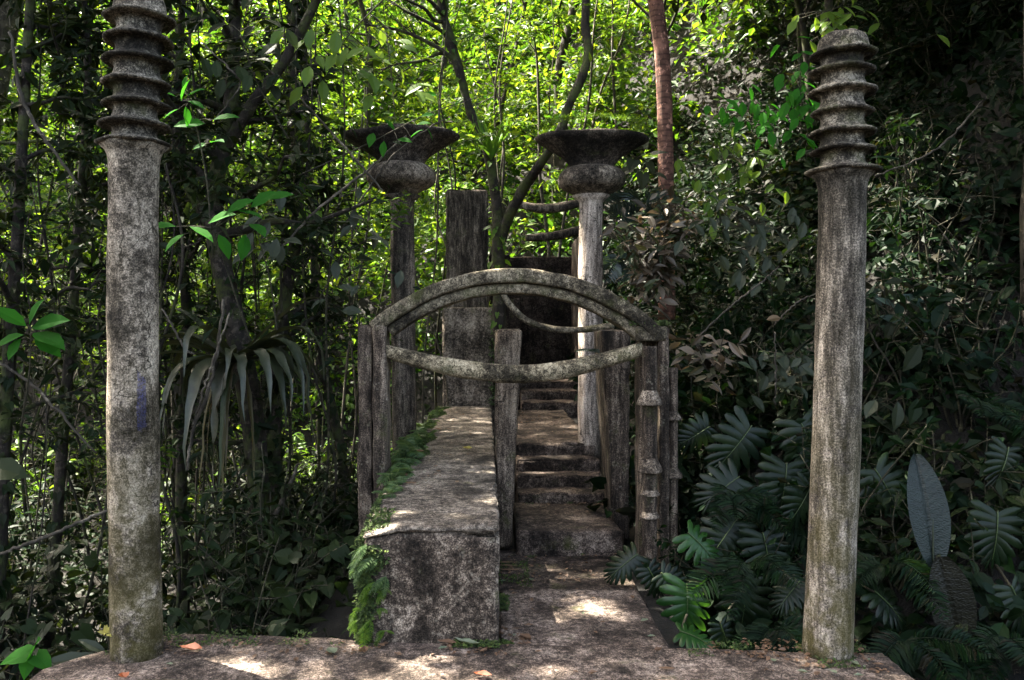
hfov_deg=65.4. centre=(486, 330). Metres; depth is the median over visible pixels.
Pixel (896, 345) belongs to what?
bank bush
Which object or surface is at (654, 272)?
brown bush
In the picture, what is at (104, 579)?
undergrowth bush
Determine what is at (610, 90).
sapling
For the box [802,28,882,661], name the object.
ringed column
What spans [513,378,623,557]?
concrete staircase
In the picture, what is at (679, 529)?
bank bush
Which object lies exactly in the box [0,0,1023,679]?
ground
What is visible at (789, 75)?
bank bush
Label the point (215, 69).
leafy sprig
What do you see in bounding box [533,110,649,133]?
rim moss
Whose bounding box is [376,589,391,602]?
wall fern
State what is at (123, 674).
fallen leaf
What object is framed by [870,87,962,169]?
bank bush
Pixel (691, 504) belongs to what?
bank bush
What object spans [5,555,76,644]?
undergrowth bush
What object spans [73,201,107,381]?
sapling
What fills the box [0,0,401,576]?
leaning tree
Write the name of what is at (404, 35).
forest tree
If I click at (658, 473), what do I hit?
arch frame
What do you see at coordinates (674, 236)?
brown bush
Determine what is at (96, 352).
sapling
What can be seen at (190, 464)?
undergrowth bush
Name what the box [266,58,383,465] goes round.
sapling
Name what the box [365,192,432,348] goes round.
sapling
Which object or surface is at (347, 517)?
undergrowth bush
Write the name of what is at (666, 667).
fallen leaf
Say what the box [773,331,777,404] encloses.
liana
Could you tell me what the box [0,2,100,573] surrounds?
sapling
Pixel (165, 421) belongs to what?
sapling
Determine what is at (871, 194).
bank bush
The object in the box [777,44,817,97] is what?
bank bush
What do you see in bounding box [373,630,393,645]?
wall fern
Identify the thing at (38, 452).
undergrowth bush
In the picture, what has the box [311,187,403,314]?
leafy sprig
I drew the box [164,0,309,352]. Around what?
sapling
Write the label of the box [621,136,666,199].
round leaved plant
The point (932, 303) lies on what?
bank bush
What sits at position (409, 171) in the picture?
goblet column
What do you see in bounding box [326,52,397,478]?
sapling
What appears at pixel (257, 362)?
sapling
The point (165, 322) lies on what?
sapling
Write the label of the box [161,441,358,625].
undergrowth bush
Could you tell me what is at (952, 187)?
bank bush
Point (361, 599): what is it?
wall fern
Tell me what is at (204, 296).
sapling
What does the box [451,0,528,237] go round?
sapling
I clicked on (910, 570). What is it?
dark fern
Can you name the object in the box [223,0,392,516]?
sapling
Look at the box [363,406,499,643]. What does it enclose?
wall
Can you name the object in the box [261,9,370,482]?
sapling
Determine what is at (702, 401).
bank bush
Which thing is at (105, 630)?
leafy sprig
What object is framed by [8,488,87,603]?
undergrowth bush
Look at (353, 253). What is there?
sapling
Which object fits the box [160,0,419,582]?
leaning tree
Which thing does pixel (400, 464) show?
wall fern
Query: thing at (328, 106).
forest tree
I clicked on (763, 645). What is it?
leaf litter
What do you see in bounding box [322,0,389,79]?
forest tree
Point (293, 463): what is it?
undergrowth bush
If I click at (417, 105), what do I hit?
sapling
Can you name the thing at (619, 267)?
blue fern
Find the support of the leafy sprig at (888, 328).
on the ground
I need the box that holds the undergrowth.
[5,354,442,679]
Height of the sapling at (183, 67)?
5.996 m
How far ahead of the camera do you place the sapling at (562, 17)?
16.41 m
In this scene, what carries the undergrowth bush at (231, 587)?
on the ground
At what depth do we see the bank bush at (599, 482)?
6.66 m
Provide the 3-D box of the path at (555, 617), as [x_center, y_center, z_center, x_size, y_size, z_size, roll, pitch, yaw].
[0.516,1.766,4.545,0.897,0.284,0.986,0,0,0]
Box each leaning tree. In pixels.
[0,0,237,679]
[0,0,256,647]
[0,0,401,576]
[5,0,344,618]
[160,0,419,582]
[240,0,357,513]
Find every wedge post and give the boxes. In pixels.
[494,329,521,548]
[594,329,629,539]
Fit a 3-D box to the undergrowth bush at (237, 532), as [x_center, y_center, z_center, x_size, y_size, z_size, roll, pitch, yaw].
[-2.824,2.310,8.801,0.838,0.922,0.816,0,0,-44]
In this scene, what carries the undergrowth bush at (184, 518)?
on the ground
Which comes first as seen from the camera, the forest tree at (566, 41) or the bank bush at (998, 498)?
the bank bush at (998, 498)
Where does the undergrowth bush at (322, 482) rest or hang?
on the ground
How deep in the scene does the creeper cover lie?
8.44 m
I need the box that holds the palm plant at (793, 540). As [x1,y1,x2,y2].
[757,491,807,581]
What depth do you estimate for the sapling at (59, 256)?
7.28 m
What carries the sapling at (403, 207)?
on the ground
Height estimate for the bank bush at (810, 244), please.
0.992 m
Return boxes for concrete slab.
[445,189,488,307]
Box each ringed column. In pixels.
[94,0,176,663]
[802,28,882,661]
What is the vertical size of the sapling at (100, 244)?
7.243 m
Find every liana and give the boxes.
[0,362,96,453]
[0,510,106,554]
[8,31,81,185]
[161,308,194,353]
[186,299,224,469]
[192,313,229,426]
[202,41,241,122]
[206,527,267,568]
[250,463,298,558]
[283,136,406,246]
[300,96,382,190]
[341,120,443,229]
[699,266,778,335]
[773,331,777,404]
[774,293,815,324]
[865,316,905,415]
[874,101,981,175]
[895,116,901,223]
[942,233,979,289]
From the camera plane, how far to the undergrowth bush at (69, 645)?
5.57 m
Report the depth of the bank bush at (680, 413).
8.32 m
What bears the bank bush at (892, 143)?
on the ground
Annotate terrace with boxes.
[30,634,913,679]
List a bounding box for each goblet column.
[345,123,459,466]
[534,128,648,460]
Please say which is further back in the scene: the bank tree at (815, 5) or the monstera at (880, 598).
the bank tree at (815, 5)
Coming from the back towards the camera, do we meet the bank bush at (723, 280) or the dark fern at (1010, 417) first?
the bank bush at (723, 280)
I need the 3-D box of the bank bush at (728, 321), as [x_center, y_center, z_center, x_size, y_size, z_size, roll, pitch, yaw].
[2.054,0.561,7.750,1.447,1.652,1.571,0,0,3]
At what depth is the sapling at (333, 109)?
11.07 m
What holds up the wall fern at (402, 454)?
on the wall
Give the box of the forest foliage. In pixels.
[0,0,802,432]
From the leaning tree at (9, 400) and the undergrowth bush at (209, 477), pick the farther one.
the undergrowth bush at (209, 477)
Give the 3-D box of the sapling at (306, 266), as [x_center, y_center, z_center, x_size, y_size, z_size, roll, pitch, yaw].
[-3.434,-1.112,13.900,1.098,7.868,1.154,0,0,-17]
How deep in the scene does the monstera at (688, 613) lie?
5.13 m
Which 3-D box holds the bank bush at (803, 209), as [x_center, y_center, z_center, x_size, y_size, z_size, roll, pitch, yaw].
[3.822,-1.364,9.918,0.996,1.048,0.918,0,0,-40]
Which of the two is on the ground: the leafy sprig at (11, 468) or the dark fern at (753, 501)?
the leafy sprig at (11, 468)
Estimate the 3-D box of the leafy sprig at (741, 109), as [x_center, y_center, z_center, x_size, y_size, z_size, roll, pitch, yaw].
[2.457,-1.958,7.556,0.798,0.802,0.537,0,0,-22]
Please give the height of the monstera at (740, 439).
1.328 m
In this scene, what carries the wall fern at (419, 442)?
on the wall
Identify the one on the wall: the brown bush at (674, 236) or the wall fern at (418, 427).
the wall fern at (418, 427)
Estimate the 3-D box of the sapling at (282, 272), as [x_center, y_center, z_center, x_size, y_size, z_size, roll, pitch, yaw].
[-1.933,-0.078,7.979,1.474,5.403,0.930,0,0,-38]
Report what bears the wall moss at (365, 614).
on the wall
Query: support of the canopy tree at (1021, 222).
on the ground
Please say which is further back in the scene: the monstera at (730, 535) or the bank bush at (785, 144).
the bank bush at (785, 144)
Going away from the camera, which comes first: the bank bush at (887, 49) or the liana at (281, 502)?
the liana at (281, 502)
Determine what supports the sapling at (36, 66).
on the ground
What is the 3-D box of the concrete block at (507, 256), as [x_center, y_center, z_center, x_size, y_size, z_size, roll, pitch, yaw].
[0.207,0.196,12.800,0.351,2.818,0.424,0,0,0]
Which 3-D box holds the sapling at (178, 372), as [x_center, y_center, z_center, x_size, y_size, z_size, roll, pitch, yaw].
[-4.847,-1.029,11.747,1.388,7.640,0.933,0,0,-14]
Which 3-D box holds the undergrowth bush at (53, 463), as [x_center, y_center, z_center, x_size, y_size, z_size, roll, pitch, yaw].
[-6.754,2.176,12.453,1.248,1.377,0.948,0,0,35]
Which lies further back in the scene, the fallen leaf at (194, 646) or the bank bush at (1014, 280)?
the bank bush at (1014, 280)
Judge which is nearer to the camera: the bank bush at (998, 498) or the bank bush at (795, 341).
the bank bush at (998, 498)
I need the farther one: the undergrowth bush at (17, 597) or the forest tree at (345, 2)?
the forest tree at (345, 2)
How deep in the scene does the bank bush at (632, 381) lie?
9.39 m
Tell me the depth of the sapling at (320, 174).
7.77 m
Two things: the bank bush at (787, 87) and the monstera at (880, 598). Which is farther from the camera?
the bank bush at (787, 87)
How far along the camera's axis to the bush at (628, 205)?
8.61 m
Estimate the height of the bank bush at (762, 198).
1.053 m
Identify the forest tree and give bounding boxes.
[95,0,242,117]
[165,0,445,349]
[204,0,380,188]
[231,0,517,276]
[250,0,455,137]
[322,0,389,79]
[329,0,463,164]
[336,0,625,203]
[490,0,533,73]
[510,0,653,129]
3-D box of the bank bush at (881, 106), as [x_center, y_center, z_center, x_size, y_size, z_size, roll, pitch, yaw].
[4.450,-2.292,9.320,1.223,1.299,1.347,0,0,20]
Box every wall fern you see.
[347,621,357,637]
[348,559,360,576]
[348,607,360,633]
[351,570,362,586]
[352,545,366,569]
[354,557,372,582]
[357,620,373,641]
[358,594,368,610]
[359,582,382,598]
[359,628,370,649]
[365,559,377,573]
[368,577,389,596]
[372,489,401,499]
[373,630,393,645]
[376,466,408,486]
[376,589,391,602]
[377,608,387,615]
[383,476,409,485]
[383,483,404,491]
[387,462,411,473]
[390,440,425,460]
[390,446,417,465]
[391,458,416,478]
[391,458,421,465]
[393,436,420,450]
[395,439,428,448]
[396,436,422,452]
[400,469,414,476]
[406,433,425,437]
[416,422,423,430]
[418,429,438,435]
[418,431,435,439]
[422,423,436,430]
[425,412,438,418]
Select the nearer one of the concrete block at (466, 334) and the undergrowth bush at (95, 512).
the undergrowth bush at (95, 512)
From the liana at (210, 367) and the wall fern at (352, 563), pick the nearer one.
the wall fern at (352, 563)
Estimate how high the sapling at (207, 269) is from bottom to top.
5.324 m
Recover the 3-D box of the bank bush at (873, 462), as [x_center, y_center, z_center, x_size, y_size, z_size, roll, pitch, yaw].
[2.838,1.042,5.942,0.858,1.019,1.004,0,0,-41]
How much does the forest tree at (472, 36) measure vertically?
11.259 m
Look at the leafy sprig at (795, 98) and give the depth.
6.77 m
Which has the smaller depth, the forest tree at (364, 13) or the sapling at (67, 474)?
the sapling at (67, 474)
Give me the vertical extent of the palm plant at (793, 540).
0.604 m
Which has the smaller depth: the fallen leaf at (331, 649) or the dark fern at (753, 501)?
the fallen leaf at (331, 649)
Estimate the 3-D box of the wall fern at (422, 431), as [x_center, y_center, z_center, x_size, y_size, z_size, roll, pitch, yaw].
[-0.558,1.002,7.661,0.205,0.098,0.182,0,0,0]
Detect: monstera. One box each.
[603,520,719,648]
[678,405,812,555]
[695,505,804,648]
[768,452,907,631]
[964,436,1023,633]
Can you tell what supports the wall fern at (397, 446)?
on the wall
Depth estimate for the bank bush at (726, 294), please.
9.87 m
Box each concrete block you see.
[442,307,493,440]
[489,254,509,417]
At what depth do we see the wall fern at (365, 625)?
4.03 m
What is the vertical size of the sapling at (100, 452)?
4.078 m
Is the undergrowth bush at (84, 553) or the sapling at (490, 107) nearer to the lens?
the undergrowth bush at (84, 553)
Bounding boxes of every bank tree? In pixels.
[632,0,679,33]
[663,0,843,178]
[795,7,802,72]
[824,0,832,29]
[926,0,1014,15]
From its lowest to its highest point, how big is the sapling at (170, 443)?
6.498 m
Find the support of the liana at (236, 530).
on the undergrowth
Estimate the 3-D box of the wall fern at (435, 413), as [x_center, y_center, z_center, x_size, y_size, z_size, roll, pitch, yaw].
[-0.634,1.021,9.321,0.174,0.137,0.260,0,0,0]
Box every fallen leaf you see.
[118,672,128,676]
[180,642,201,649]
[326,647,336,652]
[361,646,368,651]
[438,639,456,642]
[455,637,478,643]
[474,670,490,674]
[520,633,530,637]
[658,666,673,668]
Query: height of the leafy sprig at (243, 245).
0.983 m
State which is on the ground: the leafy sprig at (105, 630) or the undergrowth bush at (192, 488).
the undergrowth bush at (192, 488)
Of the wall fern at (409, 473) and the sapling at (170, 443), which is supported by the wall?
the wall fern at (409, 473)
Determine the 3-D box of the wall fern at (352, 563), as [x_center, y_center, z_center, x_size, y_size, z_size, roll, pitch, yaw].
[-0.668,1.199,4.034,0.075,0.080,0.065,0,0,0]
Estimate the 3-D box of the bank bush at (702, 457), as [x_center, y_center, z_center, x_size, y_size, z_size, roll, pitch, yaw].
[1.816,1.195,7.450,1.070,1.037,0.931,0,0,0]
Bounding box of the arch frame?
[357,268,682,568]
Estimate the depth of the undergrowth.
8.71 m
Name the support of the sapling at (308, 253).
on the ground
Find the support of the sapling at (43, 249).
on the ground
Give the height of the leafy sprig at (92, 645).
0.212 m
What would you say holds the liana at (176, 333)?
hanging from the drooping bromeliad at (267, 349)
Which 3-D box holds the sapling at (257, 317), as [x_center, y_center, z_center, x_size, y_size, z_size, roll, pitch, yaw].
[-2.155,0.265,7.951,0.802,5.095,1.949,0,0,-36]
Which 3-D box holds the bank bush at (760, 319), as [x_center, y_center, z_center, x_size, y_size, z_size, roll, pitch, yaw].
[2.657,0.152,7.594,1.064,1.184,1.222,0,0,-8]
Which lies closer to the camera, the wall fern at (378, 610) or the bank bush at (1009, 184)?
the wall fern at (378, 610)
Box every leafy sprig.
[0,299,70,426]
[0,457,28,479]
[0,636,51,679]
[51,639,103,665]
[98,624,111,647]
[159,191,293,340]
[165,75,239,255]
[201,0,297,138]
[232,189,301,330]
[255,0,443,112]
[298,91,496,175]
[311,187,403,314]
[674,127,789,239]
[674,185,817,298]
[703,84,787,172]
[748,335,814,416]
[766,36,819,168]
[787,0,949,66]
[864,277,929,390]
[864,383,955,432]
[868,279,924,327]
[902,303,1023,454]
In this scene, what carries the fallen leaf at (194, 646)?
on the terrace
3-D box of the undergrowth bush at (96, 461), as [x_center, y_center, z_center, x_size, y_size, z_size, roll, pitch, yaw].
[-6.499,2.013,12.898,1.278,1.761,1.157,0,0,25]
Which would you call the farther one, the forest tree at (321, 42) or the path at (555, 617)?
the forest tree at (321, 42)
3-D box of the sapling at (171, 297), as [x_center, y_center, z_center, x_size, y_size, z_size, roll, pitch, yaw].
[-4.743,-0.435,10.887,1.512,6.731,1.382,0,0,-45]
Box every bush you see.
[0,527,187,651]
[0,529,72,679]
[0,599,163,679]
[5,549,50,648]
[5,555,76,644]
[8,467,106,562]
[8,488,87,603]
[10,436,89,534]
[11,421,99,508]
[12,428,53,507]
[15,449,84,521]
[27,432,94,493]
[28,422,81,459]
[35,449,105,512]
[44,400,106,495]
[47,596,210,655]
[70,534,169,626]
[71,512,161,585]
[72,492,107,554]
[88,471,106,528]
[93,470,163,488]
[160,472,226,549]
[160,473,241,569]
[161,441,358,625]
[161,482,331,635]
[162,422,243,494]
[162,436,210,481]
[162,498,298,618]
[163,509,354,637]
[164,437,214,482]
[171,471,352,627]
[190,447,243,485]
[193,479,247,550]
[202,501,248,553]
[205,524,351,634]
[222,448,318,515]
[233,413,316,481]
[233,458,358,549]
[279,466,358,576]
[283,448,356,516]
[283,455,357,521]
[284,427,333,486]
[291,470,357,501]
[295,491,357,533]
[296,442,358,530]
[320,434,357,493]
[335,437,392,480]
[584,401,753,527]
[598,199,704,320]
[603,184,686,226]
[625,496,777,583]
[629,321,708,404]
[629,413,717,482]
[629,418,727,492]
[629,451,757,559]
[630,305,766,458]
[630,324,767,434]
[631,216,716,297]
[637,490,807,636]
[642,174,709,259]
[652,270,726,349]
[656,233,721,320]
[669,317,813,468]
[681,206,738,276]
[681,231,738,298]
[684,455,807,563]
[686,322,779,400]
[690,123,765,182]
[691,254,780,351]
[697,284,814,390]
[699,265,757,321]
[705,165,746,214]
[718,88,789,158]
[727,167,800,230]
[733,324,877,437]
[735,268,815,348]
[744,120,820,193]
[744,178,817,256]
[744,191,817,290]
[748,54,797,102]
[759,93,803,166]
[760,392,1013,586]
[768,65,812,115]
[771,340,901,452]
[775,34,820,138]
[776,76,819,137]
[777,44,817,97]
[777,81,869,145]
[778,319,940,469]
[785,227,888,295]
[787,57,911,149]
[790,405,907,511]
[818,42,903,121]
[818,70,909,162]
[836,3,869,29]
[840,0,877,19]
[843,0,908,60]
[856,10,924,79]
[857,475,987,612]
[861,379,960,479]
[863,259,1011,395]
[864,89,921,165]
[865,253,1023,431]
[866,88,1023,252]
[866,165,900,254]
[867,75,951,175]
[867,96,1014,214]
[869,165,1020,307]
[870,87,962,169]
[876,21,934,86]
[879,3,920,48]
[900,402,1023,556]
[910,134,1020,238]
[951,225,1023,310]
[954,85,1023,249]
[972,25,1023,120]
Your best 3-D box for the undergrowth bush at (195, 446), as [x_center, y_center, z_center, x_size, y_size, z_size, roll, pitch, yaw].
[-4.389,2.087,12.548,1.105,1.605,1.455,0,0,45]
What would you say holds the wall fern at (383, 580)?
attached to the wall
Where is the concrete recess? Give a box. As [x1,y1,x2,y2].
[505,237,578,409]
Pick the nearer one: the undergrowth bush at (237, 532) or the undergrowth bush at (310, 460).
the undergrowth bush at (237, 532)
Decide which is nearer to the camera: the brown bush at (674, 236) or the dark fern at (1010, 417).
the dark fern at (1010, 417)
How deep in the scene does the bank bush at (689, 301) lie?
10.29 m
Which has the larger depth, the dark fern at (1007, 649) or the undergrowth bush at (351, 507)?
the undergrowth bush at (351, 507)
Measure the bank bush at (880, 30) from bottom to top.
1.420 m
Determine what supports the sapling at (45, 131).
on the ground
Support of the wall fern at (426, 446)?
on the wall
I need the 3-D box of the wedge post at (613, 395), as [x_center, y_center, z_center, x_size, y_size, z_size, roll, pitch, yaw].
[1.051,0.850,6.700,0.248,1.718,0.519,0,0,0]
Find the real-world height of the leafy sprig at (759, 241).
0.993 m
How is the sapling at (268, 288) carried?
on the ground
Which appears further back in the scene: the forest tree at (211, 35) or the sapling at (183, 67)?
the forest tree at (211, 35)
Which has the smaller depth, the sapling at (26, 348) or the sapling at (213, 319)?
the sapling at (213, 319)
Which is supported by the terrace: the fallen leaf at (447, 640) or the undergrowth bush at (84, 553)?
the fallen leaf at (447, 640)
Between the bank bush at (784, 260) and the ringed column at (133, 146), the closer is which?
the ringed column at (133, 146)
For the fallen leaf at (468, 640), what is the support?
on the terrace
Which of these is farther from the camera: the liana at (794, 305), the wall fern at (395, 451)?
the wall fern at (395, 451)
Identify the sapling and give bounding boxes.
[0,0,72,561]
[0,0,106,645]
[0,0,210,645]
[0,0,238,627]
[0,2,74,326]
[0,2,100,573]
[0,2,110,606]
[0,27,105,668]
[0,47,236,473]
[0,54,30,300]
[0,75,71,440]
[0,77,96,606]
[0,90,94,636]
[0,125,106,679]
[0,159,79,351]
[0,183,108,546]
[0,204,63,451]
[11,193,107,598]
[16,88,168,442]
[20,75,163,562]
[38,2,196,609]
[47,192,219,486]
[61,170,106,407]
[62,107,248,536]
[68,115,168,340]
[73,177,223,628]
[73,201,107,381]
[77,89,210,368]
[96,59,195,325]
[98,19,292,617]
[102,8,197,505]
[103,60,210,521]
[104,101,247,511]
[104,216,270,547]
[159,0,273,372]
[159,0,321,327]
[159,118,276,527]
[159,119,232,569]
[159,131,307,572]
[159,152,254,605]
[160,0,357,359]
[160,134,309,412]
[161,164,291,593]
[161,299,166,481]
[162,75,275,487]
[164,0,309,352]
[165,86,201,572]
[167,42,268,591]
[177,141,269,547]
[198,5,301,363]
[220,0,324,436]
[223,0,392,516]
[226,115,312,549]
[228,0,402,411]
[238,120,376,531]
[243,10,352,481]
[244,41,344,434]
[250,0,361,416]
[251,0,412,561]
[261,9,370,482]
[263,155,378,467]
[266,39,321,481]
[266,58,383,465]
[309,0,389,479]
[322,0,427,496]
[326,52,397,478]
[341,187,390,456]
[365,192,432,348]
[366,0,450,405]
[382,0,507,422]
[404,86,490,248]
[417,45,463,260]
[420,0,467,408]
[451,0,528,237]
[467,0,522,306]
[487,0,540,252]
[508,0,567,256]
[515,0,631,256]
[520,0,590,246]
[577,0,645,203]
[582,0,647,128]
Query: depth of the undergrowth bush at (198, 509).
9.53 m
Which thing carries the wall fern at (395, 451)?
on the wall
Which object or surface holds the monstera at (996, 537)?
on the ground
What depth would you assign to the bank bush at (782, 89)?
10.58 m
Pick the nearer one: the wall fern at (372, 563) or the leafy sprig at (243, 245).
the wall fern at (372, 563)
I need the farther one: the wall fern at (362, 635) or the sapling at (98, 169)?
the sapling at (98, 169)
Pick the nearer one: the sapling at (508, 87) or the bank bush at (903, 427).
the bank bush at (903, 427)
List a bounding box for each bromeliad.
[159,296,324,512]
[471,103,510,159]
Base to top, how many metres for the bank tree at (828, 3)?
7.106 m
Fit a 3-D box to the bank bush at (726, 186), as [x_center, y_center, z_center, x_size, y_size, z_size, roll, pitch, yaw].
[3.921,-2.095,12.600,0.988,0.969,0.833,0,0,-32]
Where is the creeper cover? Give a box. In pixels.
[566,0,1023,679]
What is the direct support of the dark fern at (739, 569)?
on the ground
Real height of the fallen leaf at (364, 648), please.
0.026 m
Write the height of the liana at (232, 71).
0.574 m
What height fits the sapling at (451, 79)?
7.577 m
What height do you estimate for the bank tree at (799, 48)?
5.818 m
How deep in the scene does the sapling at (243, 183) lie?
7.21 m
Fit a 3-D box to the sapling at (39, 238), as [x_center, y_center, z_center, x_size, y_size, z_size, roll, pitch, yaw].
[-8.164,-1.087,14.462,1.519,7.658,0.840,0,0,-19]
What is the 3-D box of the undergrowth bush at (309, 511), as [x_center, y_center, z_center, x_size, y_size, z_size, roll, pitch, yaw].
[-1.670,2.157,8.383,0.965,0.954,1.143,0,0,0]
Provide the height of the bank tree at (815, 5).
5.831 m
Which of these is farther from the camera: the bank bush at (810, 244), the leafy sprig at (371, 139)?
the bank bush at (810, 244)
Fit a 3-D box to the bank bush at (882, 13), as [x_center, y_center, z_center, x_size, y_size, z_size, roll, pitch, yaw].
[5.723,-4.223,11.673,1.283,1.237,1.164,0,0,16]
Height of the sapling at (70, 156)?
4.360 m
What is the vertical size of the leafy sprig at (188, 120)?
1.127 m
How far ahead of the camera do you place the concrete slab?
12.20 m
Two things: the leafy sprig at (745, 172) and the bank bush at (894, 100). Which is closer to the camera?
the leafy sprig at (745, 172)
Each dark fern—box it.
[684,553,805,620]
[705,483,791,535]
[727,614,803,651]
[856,550,951,619]
[865,623,995,679]
[954,389,1023,442]
[971,623,1023,679]
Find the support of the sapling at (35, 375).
on the ground
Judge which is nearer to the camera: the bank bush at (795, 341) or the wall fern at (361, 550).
the wall fern at (361, 550)
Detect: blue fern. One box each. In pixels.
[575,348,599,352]
[603,249,644,286]
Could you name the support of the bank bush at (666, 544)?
on the ground
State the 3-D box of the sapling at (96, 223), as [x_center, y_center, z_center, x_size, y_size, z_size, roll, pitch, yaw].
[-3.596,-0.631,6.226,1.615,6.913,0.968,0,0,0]
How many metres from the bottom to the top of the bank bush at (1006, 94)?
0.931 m
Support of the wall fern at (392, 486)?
on the wall
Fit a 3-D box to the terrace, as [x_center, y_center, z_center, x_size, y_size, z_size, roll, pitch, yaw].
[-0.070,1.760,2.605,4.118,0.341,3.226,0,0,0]
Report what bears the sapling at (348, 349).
on the ground
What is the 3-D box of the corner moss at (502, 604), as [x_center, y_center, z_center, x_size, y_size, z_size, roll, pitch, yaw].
[0.015,1.617,5.422,3.800,0.227,3.362,0,0,0]
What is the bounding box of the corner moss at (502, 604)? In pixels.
[104,501,869,668]
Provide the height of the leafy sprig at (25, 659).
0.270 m
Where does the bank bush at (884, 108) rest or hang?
on the ground
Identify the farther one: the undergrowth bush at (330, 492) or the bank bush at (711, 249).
the bank bush at (711, 249)
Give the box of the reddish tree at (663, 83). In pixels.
[648,0,674,319]
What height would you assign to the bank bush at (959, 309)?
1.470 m
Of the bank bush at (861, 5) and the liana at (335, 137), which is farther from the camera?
the bank bush at (861, 5)
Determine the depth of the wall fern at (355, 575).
4.03 m
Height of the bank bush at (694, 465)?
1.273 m
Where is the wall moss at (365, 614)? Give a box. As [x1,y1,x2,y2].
[349,405,450,644]
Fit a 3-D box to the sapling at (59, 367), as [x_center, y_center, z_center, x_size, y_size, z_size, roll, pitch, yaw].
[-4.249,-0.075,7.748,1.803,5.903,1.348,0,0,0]
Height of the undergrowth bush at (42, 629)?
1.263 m
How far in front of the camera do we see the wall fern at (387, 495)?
4.80 m
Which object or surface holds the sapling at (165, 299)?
on the ground
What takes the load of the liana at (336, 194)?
hanging from the leaning tree at (234, 128)
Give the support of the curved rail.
attached to the wedge post at (613, 395)
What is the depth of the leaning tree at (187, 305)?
7.54 m
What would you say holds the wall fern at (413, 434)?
on the wall
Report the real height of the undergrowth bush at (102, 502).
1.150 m
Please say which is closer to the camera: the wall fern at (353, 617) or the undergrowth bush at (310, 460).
the wall fern at (353, 617)
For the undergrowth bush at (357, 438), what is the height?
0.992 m
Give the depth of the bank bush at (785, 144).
10.99 m
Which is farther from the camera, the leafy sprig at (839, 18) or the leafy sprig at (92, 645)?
the leafy sprig at (839, 18)
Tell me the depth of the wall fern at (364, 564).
4.01 m
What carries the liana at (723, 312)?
attached to the brown rosette
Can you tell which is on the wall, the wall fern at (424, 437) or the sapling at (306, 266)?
the wall fern at (424, 437)
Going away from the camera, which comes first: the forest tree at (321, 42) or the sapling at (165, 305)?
the sapling at (165, 305)
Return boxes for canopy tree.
[0,0,23,133]
[1019,0,1023,346]
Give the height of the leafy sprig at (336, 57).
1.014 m
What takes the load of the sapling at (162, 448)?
on the ground
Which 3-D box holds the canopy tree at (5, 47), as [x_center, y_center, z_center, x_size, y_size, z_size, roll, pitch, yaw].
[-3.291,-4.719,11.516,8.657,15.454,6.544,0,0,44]
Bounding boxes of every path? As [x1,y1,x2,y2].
[499,548,646,605]
[499,589,669,647]
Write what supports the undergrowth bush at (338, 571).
on the ground
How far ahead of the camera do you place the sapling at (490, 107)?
15.72 m
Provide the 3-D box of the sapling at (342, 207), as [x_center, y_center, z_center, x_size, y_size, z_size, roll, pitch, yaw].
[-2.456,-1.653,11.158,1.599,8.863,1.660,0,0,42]
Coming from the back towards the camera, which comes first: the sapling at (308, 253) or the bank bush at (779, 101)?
the bank bush at (779, 101)
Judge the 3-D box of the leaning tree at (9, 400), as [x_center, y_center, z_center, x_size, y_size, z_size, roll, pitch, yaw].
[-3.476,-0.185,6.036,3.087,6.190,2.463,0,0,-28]
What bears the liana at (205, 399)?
hanging from the drooping bromeliad at (267, 349)
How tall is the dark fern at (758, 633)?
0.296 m
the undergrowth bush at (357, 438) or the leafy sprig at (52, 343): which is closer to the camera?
the leafy sprig at (52, 343)
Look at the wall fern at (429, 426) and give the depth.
8.01 m
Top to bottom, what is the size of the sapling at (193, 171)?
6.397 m
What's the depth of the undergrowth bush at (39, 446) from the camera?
12.14 m
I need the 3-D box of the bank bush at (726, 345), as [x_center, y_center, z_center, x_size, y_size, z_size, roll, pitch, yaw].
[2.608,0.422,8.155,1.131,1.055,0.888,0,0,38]
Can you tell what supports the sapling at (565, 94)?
on the ground
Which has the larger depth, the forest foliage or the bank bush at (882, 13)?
the forest foliage
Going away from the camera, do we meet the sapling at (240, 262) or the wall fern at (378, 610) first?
the wall fern at (378, 610)
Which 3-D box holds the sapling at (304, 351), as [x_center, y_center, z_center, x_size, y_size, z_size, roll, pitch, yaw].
[-1.903,0.278,7.873,1.344,4.685,1.182,0,0,33]
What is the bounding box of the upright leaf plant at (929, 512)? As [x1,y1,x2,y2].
[907,454,976,645]
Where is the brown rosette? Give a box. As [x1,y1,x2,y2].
[669,315,779,394]
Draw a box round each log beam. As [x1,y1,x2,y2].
[519,199,578,212]
[525,226,578,241]
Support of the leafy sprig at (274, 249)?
attached to the leaning tree at (234, 128)
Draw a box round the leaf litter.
[162,410,892,672]
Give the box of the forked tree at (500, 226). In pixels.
[327,0,614,340]
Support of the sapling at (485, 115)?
on the ground
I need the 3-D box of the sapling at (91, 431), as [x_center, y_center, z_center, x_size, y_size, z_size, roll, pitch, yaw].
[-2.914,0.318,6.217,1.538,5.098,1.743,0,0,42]
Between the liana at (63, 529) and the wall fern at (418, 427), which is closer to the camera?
the liana at (63, 529)
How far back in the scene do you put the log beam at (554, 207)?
10.95 m
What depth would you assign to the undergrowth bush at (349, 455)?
11.20 m
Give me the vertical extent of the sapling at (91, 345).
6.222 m
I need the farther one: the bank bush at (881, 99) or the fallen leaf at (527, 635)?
the bank bush at (881, 99)

